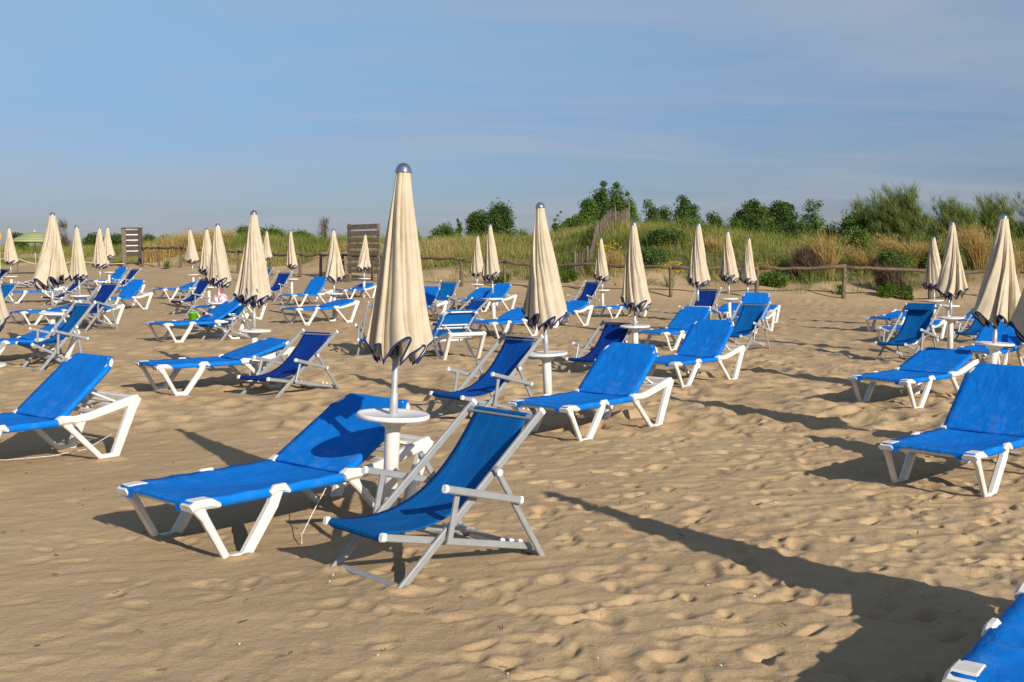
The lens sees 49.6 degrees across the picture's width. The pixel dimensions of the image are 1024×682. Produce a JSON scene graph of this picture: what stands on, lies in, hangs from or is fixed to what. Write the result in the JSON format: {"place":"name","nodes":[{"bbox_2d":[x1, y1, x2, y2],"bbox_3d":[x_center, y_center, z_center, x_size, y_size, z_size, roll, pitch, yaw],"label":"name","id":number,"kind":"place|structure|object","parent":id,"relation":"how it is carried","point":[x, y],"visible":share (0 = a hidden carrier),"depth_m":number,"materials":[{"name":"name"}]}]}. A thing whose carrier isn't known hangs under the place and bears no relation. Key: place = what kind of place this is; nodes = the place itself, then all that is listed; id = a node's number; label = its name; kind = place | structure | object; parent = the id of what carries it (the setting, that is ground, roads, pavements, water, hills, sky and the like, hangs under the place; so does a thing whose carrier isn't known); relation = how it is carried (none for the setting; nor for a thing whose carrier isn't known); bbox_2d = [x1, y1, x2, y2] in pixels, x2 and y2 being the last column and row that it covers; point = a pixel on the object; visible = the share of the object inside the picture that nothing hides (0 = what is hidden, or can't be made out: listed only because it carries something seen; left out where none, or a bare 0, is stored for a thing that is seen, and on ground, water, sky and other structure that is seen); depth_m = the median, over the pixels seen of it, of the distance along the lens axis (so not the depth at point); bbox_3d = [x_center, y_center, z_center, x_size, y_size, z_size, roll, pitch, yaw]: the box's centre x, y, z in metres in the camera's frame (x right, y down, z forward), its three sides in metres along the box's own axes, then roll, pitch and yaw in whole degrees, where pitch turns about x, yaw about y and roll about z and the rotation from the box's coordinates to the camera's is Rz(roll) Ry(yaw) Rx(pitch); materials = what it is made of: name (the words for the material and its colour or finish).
{"place":"outdoors","nodes":[
{"label":"outdoors","id":0,"kind":"place"},
{"bbox_2d":[0,361,1019,674],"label":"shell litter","id":1,"kind":"object","parent":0,"point":[488,563],"visible":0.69,"depth_m":5.86,"materials":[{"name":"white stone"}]},
{"bbox_2d":[0,229,1023,681],"bbox_3d":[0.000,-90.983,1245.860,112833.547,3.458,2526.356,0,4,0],"label":"sand ground","id":2,"kind":"structure","parent":0,"point":[858,567],"depth_m":7.18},
{"bbox_2d":[3,227,18,294],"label":"beach umbrella","id":3,"kind":"object","parent":2,"relation":"on","point":[10,256],"visible":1,"depth_m":39.41,"materials":[{"name":"beige fabric"}]},
{"bbox_2d":[13,230,44,270],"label":"open parasol","id":4,"kind":"object","parent":2,"relation":"on","point":[34,237],"visible":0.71,"depth_m":59.00,"materials":[{"name":"green fabric"}]},
{"bbox_2d":[0,322,80,357],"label":"sun lounger","id":5,"kind":"object","parent":2,"relation":"on","point":[30,337],"visible":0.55,"depth_m":18.23,"materials":[{"name":"blue fabric"}]},
{"bbox_2d":[8,304,74,324],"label":"sun lounger","id":6,"kind":"object","parent":2,"relation":"on","point":[29,312],"visible":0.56,"depth_m":26.57,"materials":[{"name":"blue fabric"}]},
{"bbox_2d":[31,212,69,351],"bbox_3d":[-8.113,-0.964,19.497,0.602,2.582,0.589,2,5,0],"label":"beach umbrella","id":7,"kind":"object","parent":2,"relation":"on","point":[51,268],"visible":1,"depth_m":19.36,"materials":[{"name":"beige fabric"}]},
{"bbox_2d":[15,300,95,370],"bbox_3d":[-7.018,-0.073,17.073,0.765,1.069,1.029,4,6,42],"label":"deck chair","id":8,"kind":"object","parent":2,"relation":"on","point":[80,312],"visible":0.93,"depth_m":17.12,"materials":[{"name":"metal"}]},
{"bbox_2d":[41,279,86,305],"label":"deck chair","id":9,"kind":"object","parent":2,"relation":"on","point":[72,289],"visible":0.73,"depth_m":34.43,"materials":[{"name":"metal"}]},
{"bbox_2d":[0,353,141,458],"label":"sun lounger","id":10,"kind":"object","parent":2,"relation":"on","point":[60,393],"visible":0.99,"depth_m":9.50,"materials":[{"name":"blue fabric"}]},
{"bbox_2d":[69,225,89,324],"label":"beach umbrella","id":11,"kind":"object","parent":2,"relation":"on","point":[78,273],"visible":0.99,"depth_m":26.23,"materials":[{"name":"beige fabric"}]},
{"bbox_2d":[43,304,124,323],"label":"sun lounger","id":12,"kind":"object","parent":2,"relation":"on","point":[105,309],"visible":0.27,"depth_m":26.48,"materials":[{"name":"plastic"}]},
{"bbox_2d":[63,281,121,331],"bbox_3d":[-9.382,-0.776,24.790,0.811,1.104,1.124,2,5,30],"label":"deck chair","id":13,"kind":"object","parent":2,"relation":"on","point":[106,292],"visible":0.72,"depth_m":24.98,"materials":[{"name":"fabric"}]},
{"bbox_2d":[91,227,108,289],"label":"beach umbrella","id":14,"kind":"object","parent":2,"relation":"on","point":[100,260],"visible":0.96,"depth_m":35.27,"materials":[{"name":"beige fabric"}]},
{"bbox_2d":[86,279,152,308],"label":"sun lounger","id":15,"kind":"object","parent":2,"relation":"on","point":[131,289],"visible":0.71,"depth_m":32.79,"materials":[{"name":"blue fabric"}]},
{"bbox_2d":[121,227,142,266],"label":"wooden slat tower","id":16,"kind":"structure","parent":2,"relation":"on","point":[125,231],"depth_m":67.69,"materials":[{"name":"brown wood"}]},
{"bbox_2d":[153,232,187,255],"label":"tall grass clump","id":17,"kind":"object","parent":2,"relation":"on","point":[172,243],"visible":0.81,"depth_m":69.27,"materials":[{"name":"plant"}]},
{"bbox_2d":[169,277,209,315],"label":"deck chair","id":18,"kind":"object","parent":2,"relation":"on","point":[201,288],"visible":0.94,"depth_m":30.26,"materials":[{"name":"fabric"}]},
{"bbox_2d":[184,228,199,290],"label":"beach umbrella","id":19,"kind":"object","parent":2,"relation":"on","point":[191,256],"visible":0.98,"depth_m":42.00,"materials":[{"name":"beige fabric"}]},
{"bbox_2d":[146,301,248,342],"bbox_3d":[-6.260,-0.365,22.156,1.869,0.811,0.796,-4,6,-45],"label":"sun lounger","id":20,"kind":"object","parent":2,"relation":"on","point":[220,312],"visible":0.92,"depth_m":22.18,"materials":[{"name":"blue fabric"}]},
{"bbox_2d":[198,228,216,304],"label":"beach umbrella","id":21,"kind":"object","parent":2,"relation":"on","point":[205,258],"visible":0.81,"depth_m":31.43,"materials":[{"name":"beige fabric"}]},
{"bbox_2d":[135,337,294,395],"bbox_3d":[-3.799,0.340,14.345,1.887,0.680,0.803,-3,5,-37],"label":"sun lounger","id":22,"kind":"object","parent":2,"relation":"on","point":[268,348],"visible":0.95,"depth_m":14.29,"materials":[{"name":"blue fabric"}]},
{"bbox_2d":[204,223,231,334],"bbox_3d":[-6.162,-1.222,23.253,0.564,2.472,0.560,0,4,0],"label":"beach umbrella","id":23,"kind":"object","parent":2,"relation":"on","point":[218,274],"visible":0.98,"depth_m":23.10,"materials":[{"name":"beige fabric"}]},
{"bbox_2d":[198,296,250,341],"bbox_3d":[-5.745,-0.450,22.324,0.727,0.963,1.032,3,5,35],"label":"deck chair","id":24,"kind":"object","parent":2,"relation":"on","point":[238,312],"visible":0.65,"depth_m":22.27,"materials":[{"name":"metal"}]},
{"bbox_2d":[233,210,271,375],"bbox_3d":[-3.619,-0.578,15.494,0.505,2.482,0.514,1,4,0],"label":"beach umbrella","id":25,"kind":"object","parent":2,"relation":"on","point":[252,288],"visible":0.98,"depth_m":15.35,"materials":[{"name":"beige fabric"}]},
{"bbox_2d":[116,393,433,558],"bbox_3d":[-1.471,0.865,7.225,0.828,0.870,1.946,4,6,41],"label":"sun lounger","id":26,"kind":"object","parent":2,"relation":"on","point":[336,444],"visible":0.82,"depth_m":7.18,"materials":[{"name":"blue fabric"}]},
{"bbox_2d":[268,271,292,301],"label":"deck chair","id":27,"kind":"object","parent":2,"relation":"on","point":[281,280],"visible":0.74,"depth_m":37.18,"materials":[{"name":"fabric"}]},
{"bbox_2d":[237,329,340,397],"bbox_3d":[-2.829,0.293,14.057,0.765,0.825,1.236,3,5,34],"label":"deck chair","id":28,"kind":"object","parent":2,"relation":"on","point":[310,347],"visible":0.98,"depth_m":14.16,"materials":[{"name":"fabric"}]},
{"bbox_2d":[286,230,297,298],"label":"beach umbrella","id":29,"kind":"object","parent":2,"relation":"on","point":[291,263],"visible":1,"depth_m":38.21,"materials":[{"name":"beige fabric"}]},
{"bbox_2d":[277,276,332,305],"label":"sun lounger","id":30,"kind":"object","parent":2,"relation":"on","point":[315,285],"visible":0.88,"depth_m":35.11,"materials":[{"name":"blue fabric"}]},
{"bbox_2d":[278,299,359,324],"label":"sun lounger","id":31,"kind":"object","parent":2,"relation":"on","point":[337,305],"visible":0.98,"depth_m":27.26,"materials":[{"name":"blue fabric"}]},
{"bbox_2d":[325,229,344,318],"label":"beach umbrella","id":32,"kind":"object","parent":2,"relation":"on","point":[334,272],"visible":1,"depth_m":27.87,"materials":[{"name":"beige fabric"}]},
{"bbox_2d":[347,224,379,281],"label":"wooden slat screen","id":33,"kind":"object","parent":2,"relation":"on","point":[350,253],"visible":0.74,"depth_m":51.74,"materials":[{"name":"brown wood"}]},
{"bbox_2d":[356,234,370,297],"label":"beach umbrella","id":34,"kind":"object","parent":2,"relation":"on","point":[364,264],"visible":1,"depth_m":39.45,"materials":[{"name":"fabric"}]},
{"bbox_2d":[356,163,433,533],"bbox_3d":[-0.722,0.087,6.902,0.462,2.372,0.466,3,4,0],"label":"beach umbrella","id":35,"kind":"object","parent":2,"relation":"on","point":[399,328],"visible":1,"depth_m":6.79,"materials":[{"name":"beige fabric"}]},
{"bbox_2d":[323,398,545,587],"bbox_3d":[-0.434,0.845,6.266,1.150,0.905,0.759,-4,6,-43],"label":"deck chair","id":36,"kind":"object","parent":2,"relation":"on","point":[489,442],"visible":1,"depth_m":6.34,"materials":[{"name":"fabric"}]},
{"bbox_2d":[424,286,447,319],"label":"sun lounger","id":37,"kind":"object","parent":2,"relation":"on","point":[431,293],"visible":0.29,"depth_m":28.85,"materials":[{"name":"blue fabric"}]},
{"bbox_2d":[427,280,459,317],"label":"deck chair","id":38,"kind":"object","parent":2,"relation":"on","point":[447,291],"visible":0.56,"depth_m":29.99,"materials":[{"name":"fabric"}]},
{"bbox_2d":[432,309,486,359],"bbox_3d":[-1.190,-0.109,19.063,0.747,0.905,1.754,-3,5,-33],"label":"sun lounger","id":39,"kind":"object","parent":2,"relation":"on","point":[453,325],"visible":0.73,"depth_m":18.61,"materials":[{"name":"blue fabric"}]},
{"bbox_2d":[431,297,491,334],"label":"deck chair","id":40,"kind":"object","parent":2,"relation":"on","point":[476,305],"visible":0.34,"depth_m":24.15,"materials":[{"name":"fabric"}]},
{"bbox_2d":[470,235,483,289],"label":"beach umbrella","id":41,"kind":"object","parent":2,"relation":"on","point":[477,265],"visible":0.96,"depth_m":36.12,"materials":[{"name":"fabric"}]},
{"bbox_2d":[464,209,498,236],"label":"bushy tree","id":42,"kind":"object","parent":2,"relation":"on","point":[476,221],"visible":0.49,"depth_m":79.06,"materials":[{"name":"green plant"}]},
{"bbox_2d":[429,332,542,421],"bbox_3d":[-0.276,0.411,11.825,1.122,0.946,0.758,-4,6,-42],"label":"deck chair","id":43,"kind":"object","parent":2,"relation":"on","point":[513,354],"visible":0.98,"depth_m":11.92,"materials":[{"name":"fabric"}]},
{"bbox_2d":[459,283,516,311],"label":"sun lounger","id":44,"kind":"object","parent":2,"relation":"on","point":[501,290],"visible":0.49,"depth_m":33.42,"materials":[{"name":"blue fabric"}]},
{"bbox_2d":[481,224,502,327],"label":"beach umbrella","id":45,"kind":"object","parent":2,"relation":"on","point":[491,272],"visible":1,"depth_m":26.02,"materials":[{"name":"fabric"}]},
{"bbox_2d":[486,197,518,237],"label":"bushy tree","id":46,"kind":"object","parent":2,"relation":"on","point":[502,213],"visible":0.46,"depth_m":79.66,"materials":[{"name":"green plant"}]},
{"bbox_2d":[469,307,537,338],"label":"sun lounger","id":47,"kind":"object","parent":2,"relation":"on","point":[512,317],"visible":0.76,"depth_m":23.56,"materials":[{"name":"blue fabric"}]},
{"bbox_2d":[0,217,1023,299],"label":"dune grass","id":48,"kind":"structure","parent":2,"relation":"on","point":[739,239],"depth_m":54.11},
{"bbox_2d":[521,202,567,415],"bbox_3d":[0.353,-0.266,11.897,0.500,2.433,0.501,-3,4,0],"label":"beach umbrella","id":49,"kind":"object","parent":2,"relation":"on","point":[544,306],"visible":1,"depth_m":11.77,"materials":[{"name":"beige fabric"}]},
{"bbox_2d":[553,300,593,327],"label":"sun lounger","id":50,"kind":"object","parent":2,"relation":"on","point":[575,307],"visible":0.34,"depth_m":27.52,"materials":[{"name":"blue fabric"}]},
{"bbox_2d":[141,246,1023,299],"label":"rail fence","id":51,"kind":"object","parent":2,"relation":"on","point":[845,267],"visible":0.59,"depth_m":45.38,"materials":[{"name":"brown wood"}]},
{"bbox_2d":[567,280,601,315],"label":"deck chair","id":52,"kind":"object","parent":2,"relation":"on","point":[589,291],"visible":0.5,"depth_m":32.45,"materials":[{"name":"fabric"}]},
{"bbox_2d":[573,196,599,227],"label":"bushy tree","id":53,"kind":"object","parent":2,"relation":"on","point":[589,211],"visible":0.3,"depth_m":76.30,"materials":[{"name":"green plant"}]},
{"bbox_2d":[507,342,673,440],"bbox_3d":[0.822,0.509,11.062,0.760,0.906,1.785,4,6,41],"label":"sun lounger","id":54,"kind":"object","parent":2,"relation":"on","point":[618,372],"visible":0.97,"depth_m":11.21,"materials":[{"name":"blue fabric"}]},
{"bbox_2d":[587,180,613,222],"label":"bushy tree","id":55,"kind":"object","parent":2,"relation":"on","point":[600,197],"visible":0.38,"depth_m":78.15,"materials":[{"name":"green plant"}]},
{"bbox_2d":[566,320,637,372],"bbox_3d":[1.338,0.118,16.614,0.736,0.815,1.168,3,5,35],"label":"deck chair","id":56,"kind":"object","parent":2,"relation":"on","point":[612,332],"visible":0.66,"depth_m":16.83,"materials":[{"name":"fabric"}]},
{"bbox_2d":[574,201,629,272],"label":"paling fence","id":57,"kind":"object","parent":2,"relation":"on","point":[625,214],"visible":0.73,"depth_m":54.95,"materials":[{"name":"grey wood"}]},
{"bbox_2d":[594,238,609,311],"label":"beach umbrella","id":58,"kind":"object","parent":2,"relation":"on","point":[601,272],"visible":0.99,"depth_m":33.71,"materials":[{"name":"fabric"}]},
{"bbox_2d":[607,181,626,220],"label":"bushy tree","id":59,"kind":"object","parent":2,"relation":"on","point":[616,200],"visible":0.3,"depth_m":79.17,"materials":[{"name":"green plant"}]},
{"bbox_2d":[620,221,651,343],"bbox_3d":[1.851,-0.602,16.641,0.484,2.382,0.508,-1,4,0],"label":"beach umbrella","id":60,"kind":"object","parent":2,"relation":"on","point":[635,297],"visible":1,"depth_m":16.50,"materials":[{"name":"fabric"}]},
{"bbox_2d":[641,244,671,264],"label":"shrub","id":61,"kind":"object","parent":2,"relation":"on","point":[653,256],"visible":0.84,"depth_m":48.54,"materials":[{"name":"green plant"}]},
{"bbox_2d":[645,223,690,246],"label":"shrub","id":62,"kind":"object","parent":2,"relation":"on","point":[658,235],"visible":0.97,"depth_m":50.40,"materials":[{"name":"green plant"}]},
{"bbox_2d":[638,306,710,350],"bbox_3d":[3.128,-0.219,21.133,0.757,0.840,1.779,4,6,43],"label":"sun lounger","id":63,"kind":"object","parent":2,"relation":"on","point":[685,318],"visible":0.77,"depth_m":21.32,"materials":[{"name":"blue fabric"}]},
{"bbox_2d":[669,194,691,221],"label":"bushy tree","id":64,"kind":"object","parent":2,"relation":"on","point":[683,209],"visible":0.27,"depth_m":83.30,"materials":[{"name":"green plant"}]},
{"bbox_2d":[647,319,745,387],"bbox_3d":[2.462,0.181,15.374,0.754,0.913,1.770,4,6,43],"label":"sun lounger","id":65,"kind":"object","parent":2,"relation":"on","point":[704,340],"visible":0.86,"depth_m":15.56,"materials":[{"name":"blue fabric"}]},
{"bbox_2d":[687,223,710,306],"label":"beach umbrella","id":66,"kind":"object","parent":2,"relation":"on","point":[698,274],"visible":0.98,"depth_m":23.10,"materials":[{"name":"beige fabric"}]},
{"bbox_2d":[679,287,721,319],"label":"deck chair","id":67,"kind":"object","parent":2,"relation":"on","point":[707,297],"visible":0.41,"depth_m":25.63,"materials":[{"name":"fabric"}]},
{"bbox_2d":[718,231,738,316],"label":"beach umbrella","id":68,"kind":"object","parent":2,"relation":"on","point":[728,273],"visible":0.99,"depth_m":28.44,"materials":[{"name":"beige fabric"}]},
{"bbox_2d":[739,237,756,295],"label":"beach umbrella","id":69,"kind":"object","parent":2,"relation":"on","point":[747,275],"visible":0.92,"depth_m":31.65,"materials":[{"name":"beige fabric"}]},
{"bbox_2d":[721,292,775,333],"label":"sun lounger","id":70,"kind":"object","parent":2,"relation":"on","point":[756,297],"visible":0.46,"depth_m":26.29,"materials":[{"name":"blue fabric"}]},
{"bbox_2d":[728,301,770,350],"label":"deck chair","id":71,"kind":"object","parent":2,"relation":"on","point":[747,323],"visible":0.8,"depth_m":21.05,"materials":[{"name":"fabric"}]},
{"bbox_2d":[728,198,780,235],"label":"spreading tree","id":72,"kind":"object","parent":2,"relation":"on","point":[751,213],"visible":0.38,"depth_m":78.94,"materials":[{"name":"green plant"}]},
{"bbox_2d":[759,269,790,287],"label":"shrub","id":73,"kind":"object","parent":2,"relation":"on","point":[769,279],"visible":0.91,"depth_m":44.65,"materials":[{"name":"green plant"}]},
{"bbox_2d":[764,199,797,232],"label":"spreading tree","id":74,"kind":"object","parent":2,"relation":"on","point":[780,207],"visible":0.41,"depth_m":80.05,"materials":[{"name":"green plant"}]},
{"bbox_2d":[776,209,813,238],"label":"green bush","id":75,"kind":"object","parent":2,"relation":"on","point":[798,226],"visible":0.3,"depth_m":77.21,"materials":[{"name":"green plant"}]},
{"bbox_2d":[783,239,827,280],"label":"feathery shrub","id":76,"kind":"object","parent":2,"relation":"on","point":[805,257],"visible":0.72,"depth_m":46.06,"materials":[{"name":"brown plant"}]},
{"bbox_2d":[794,199,827,240],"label":"spreading tree","id":77,"kind":"object","parent":2,"relation":"on","point":[814,218],"visible":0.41,"depth_m":79.11,"materials":[{"name":"green plant"}]},
{"bbox_2d":[792,227,856,280],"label":"tall grass clump","id":78,"kind":"object","parent":2,"relation":"on","point":[828,253],"visible":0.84,"depth_m":46.08,"materials":[{"name":"plant"}]},
{"bbox_2d":[834,208,875,240],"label":"green bush","id":79,"kind":"object","parent":2,"relation":"on","point":[854,220],"visible":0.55,"depth_m":57.41,"materials":[{"name":"green plant"}]},
{"bbox_2d":[838,226,873,254],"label":"shrub","id":80,"kind":"object","parent":2,"relation":"on","point":[863,235],"visible":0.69,"depth_m":48.57,"materials":[{"name":"green plant"}]},
{"bbox_2d":[833,238,886,273],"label":"tall grass clump","id":81,"kind":"object","parent":2,"relation":"on","point":[861,259],"visible":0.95,"depth_m":46.56,"materials":[{"name":"plant"}]},
{"bbox_2d":[864,309,907,332],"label":"sun lounger","id":82,"kind":"object","parent":2,"relation":"on","point":[893,315],"visible":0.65,"depth_m":26.47,"materials":[{"name":"blue fabric"}]},
{"bbox_2d":[864,258,911,293],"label":"feathery shrub","id":83,"kind":"object","parent":2,"relation":"on","point":[882,277],"visible":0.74,"depth_m":43.41,"materials":[{"name":"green plant"}]},
{"bbox_2d":[870,248,916,277],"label":"shrub","id":84,"kind":"object","parent":2,"relation":"on","point":[889,255],"visible":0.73,"depth_m":45.95,"materials":[{"name":"green plant"}]},
{"bbox_2d":[861,178,936,244],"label":"feathery shrub","id":85,"kind":"object","parent":2,"relation":"on","point":[902,215],"visible":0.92,"depth_m":56.14,"materials":[{"name":"green plant"}]},
{"bbox_2d":[857,230,958,268],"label":"tall grass clump","id":86,"kind":"object","parent":2,"relation":"on","point":[897,247],"visible":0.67,"depth_m":46.56,"materials":[{"name":"plant"}]},
{"bbox_2d":[875,303,941,360],"bbox_3d":[6.614,-0.112,18.578,1.118,1.018,0.776,-4,6,-42],"label":"deck chair","id":87,"kind":"object","parent":2,"relation":"on","point":[918,317],"visible":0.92,"depth_m":18.71,"materials":[{"name":"fabric"}]},
{"bbox_2d":[874,318,946,343],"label":"sun lounger","id":88,"kind":"object","parent":2,"relation":"on","point":[937,323],"visible":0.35,"depth_m":22.98,"materials":[{"name":"plastic"}]},
{"bbox_2d":[848,347,979,408],"bbox_3d":[4.838,0.464,13.283,1.790,0.671,0.762,-4,6,-42],"label":"sun lounger","id":89,"kind":"object","parent":2,"relation":"on","point":[928,366],"visible":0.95,"depth_m":13.30,"materials":[{"name":"blue fabric"}]},
{"bbox_2d":[922,237,943,318],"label":"beach umbrella","id":90,"kind":"object","parent":2,"relation":"on","point":[932,273],"visible":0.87,"depth_m":27.57,"materials":[{"name":"beige fabric"}]},
{"bbox_2d":[878,363,1023,497],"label":"sun lounger","id":91,"kind":"object","parent":2,"relation":"on","point":[984,418],"visible":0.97,"depth_m":8.69,"materials":[{"name":"blue fabric"}]},
{"bbox_2d":[936,221,967,348],"bbox_3d":[7.675,-0.842,19.400,0.506,2.492,0.525,-1,4,0],"label":"beach umbrella","id":92,"kind":"object","parent":2,"relation":"on","point":[951,281],"visible":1,"depth_m":19.28,"materials":[{"name":"beige fabric"}]},
{"bbox_2d":[926,191,982,244],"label":"feathery shrub","id":93,"kind":"object","parent":2,"relation":"on","point":[948,214],"visible":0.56,"depth_m":57.39,"materials":[{"name":"green plant"}]},
{"bbox_2d":[953,314,981,341],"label":"deck chair","id":94,"kind":"object","parent":2,"relation":"on","point":[974,328],"visible":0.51,"depth_m":23.14,"materials":[{"name":"fabric"}]},
{"bbox_2d":[940,219,1019,269],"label":"tall grass clump","id":95,"kind":"object","parent":2,"relation":"on","point":[974,249],"visible":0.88,"depth_m":46.57,"materials":[{"name":"plant"}]},
{"bbox_2d":[942,582,1023,681],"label":"sun lounger","id":96,"kind":"object","parent":2,"relation":"on","point":[995,653],"visible":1,"depth_m":3.80,"materials":[{"name":"blue fabric"}]},
{"bbox_2d":[952,321,1023,365],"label":"sun lounger","id":97,"kind":"object","parent":2,"relation":"on","point":[1007,335],"visible":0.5,"depth_m":17.60,"materials":[{"name":"blue fabric"}]},
{"bbox_2d":[971,214,1020,363],"bbox_3d":[5.867,-0.340,13.369,0.566,2.372,0.560,4,6,42],"label":"beach umbrella","id":98,"kind":"object","parent":2,"relation":"on","point":[999,295],"visible":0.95,"depth_m":13.24,"materials":[{"name":"beige fabric"}]},
{"bbox_2d":[970,190,1023,240],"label":"feathery shrub","id":99,"kind":"object","parent":2,"relation":"on","point":[989,214],"visible":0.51,"depth_m":59.37,"materials":[{"name":"green plant"}]},
{"bbox_2d":[1008,289,1023,342],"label":"beach umbrella","id":100,"kind":"object","parent":2,"relation":"on","point":[1016,322],"visible":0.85,"depth_m":9.39,"materials":[{"name":"beige fabric"}]},
{"bbox_2d":[0,0,1023,245],"label":"sky","id":101,"kind":"structure","parent":0,"point":[158,117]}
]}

